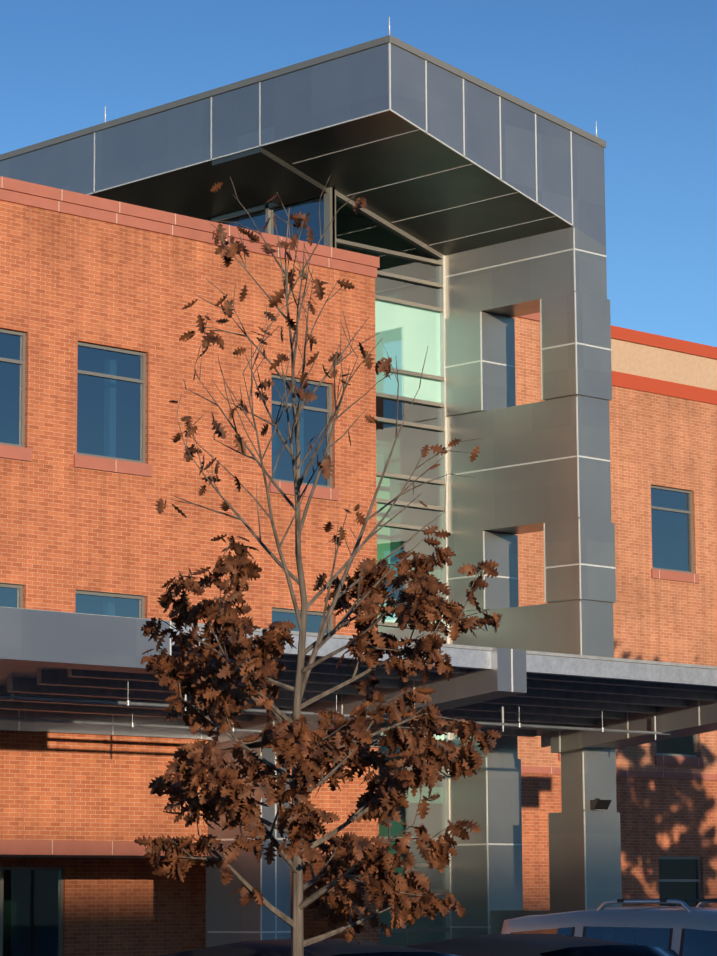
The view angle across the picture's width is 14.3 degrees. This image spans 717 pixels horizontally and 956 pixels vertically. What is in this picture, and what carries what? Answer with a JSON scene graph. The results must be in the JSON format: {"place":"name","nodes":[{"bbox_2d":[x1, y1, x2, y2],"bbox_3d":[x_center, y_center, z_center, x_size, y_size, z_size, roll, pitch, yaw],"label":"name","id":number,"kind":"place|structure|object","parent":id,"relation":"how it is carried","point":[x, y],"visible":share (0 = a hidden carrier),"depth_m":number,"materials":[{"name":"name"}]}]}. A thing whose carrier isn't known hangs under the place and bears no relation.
{"place":"outdoors","nodes":[
{"label":"outdoors","id":0,"kind":"place"},
{"bbox_2d":[158,939,460,955],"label":"car","id":1,"kind":"object","parent":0,"point":[324,947],"visible":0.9,"depth_m":17.98,"materials":[{"name":"black paint"}]},
{"bbox_2d":[134,177,501,955],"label":"oak tree","id":2,"kind":"object","parent":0,"point":[420,605],"visible":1,"depth_m":16.16,"materials":[{"name":"brown plant"}]},
{"bbox_2d":[0,0,716,346],"label":"sky","id":3,"kind":"structure","parent":0,"point":[645,71],"materials":[{"name":"blue"}]},
{"bbox_2d":[402,933,678,955],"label":"car","id":4,"kind":"object","parent":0,"point":[515,944],"visible":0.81,"depth_m":19.86,"materials":[{"name":"blue paint"}]},
{"bbox_2d":[501,898,716,955],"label":"car","id":5,"kind":"object","parent":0,"point":[685,929],"visible":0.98,"depth_m":21.88,"materials":[{"name":"grey paint"}]},
{"bbox_2d":[514,312,716,909],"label":"brick wall","id":6,"kind":"structure","parent":0,"point":[663,415],"depth_m":62.61,"materials":[{"name":"brick"}]},
{"bbox_2d":[651,485,700,906],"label":"wing windows","id":7,"kind":"structure","parent":6,"relation":"attached to","point":[672,550],"depth_m":63.15,"materials":[{"name":"blue glass"}]},
{"label":"asphalt ground","id":8,"kind":"structure","parent":0,"visible":0},
{"bbox_2d":[0,176,379,955],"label":"brick wall","id":9,"kind":"structure","parent":8,"relation":"on","point":[84,810],"depth_m":47.55,"materials":[{"name":"brick"}]},
{"bbox_2d":[0,329,332,955],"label":"windows","id":10,"kind":"structure","parent":9,"relation":"attached to","point":[111,402],"depth_m":47.28,"materials":[{"name":"blue glass"}]},
{"bbox_2d":[0,606,716,751],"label":"entrance canopy","id":11,"kind":"object","parent":9,"relation":"attached to","point":[63,662],"visible":0.73,"depth_m":43.90,"materials":[{"name":"grey metal"}]},
{"bbox_2d":[0,709,380,947],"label":"facade spandrel band","id":12,"kind":"object","parent":8,"relation":"on","point":[230,919],"visible":0.33,"depth_m":46.49,"materials":[{"name":"grey metal"}]},
{"bbox_2d":[206,187,450,945],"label":"glass curtain wall","id":13,"kind":"structure","parent":8,"relation":"on","point":[410,298],"depth_m":53.30,"materials":[{"name":"glass"}]},
{"bbox_2d":[0,35,605,255],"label":"tower roof","id":14,"kind":"structure","parent":13,"relation":"on","point":[441,157],"depth_m":51.91,"materials":[{"name":"grey metal"}]},
{"bbox_2d":[104,17,596,135],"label":"lightning rods","id":15,"kind":"object","parent":14,"relation":"on","point":[389,34],"visible":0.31,"depth_m":53.09,"materials":[{"name":"silver metal"}]},
{"bbox_2d":[445,227,621,938],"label":"column","id":16,"kind":"structure","parent":8,"relation":"on","point":[544,466],"depth_m":52.34,"materials":[{"name":"grey metal"}]},
{"bbox_2d":[590,798,611,809],"bbox_3d":[4.322,5.811,50.841,0.360,0.206,0.200,8,-12,-44],"label":"wall light","id":17,"kind":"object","parent":16,"relation":"attached to","point":[597,804],"depth_m":50.77,"materials":[{"name":"brown metal"}]}
]}

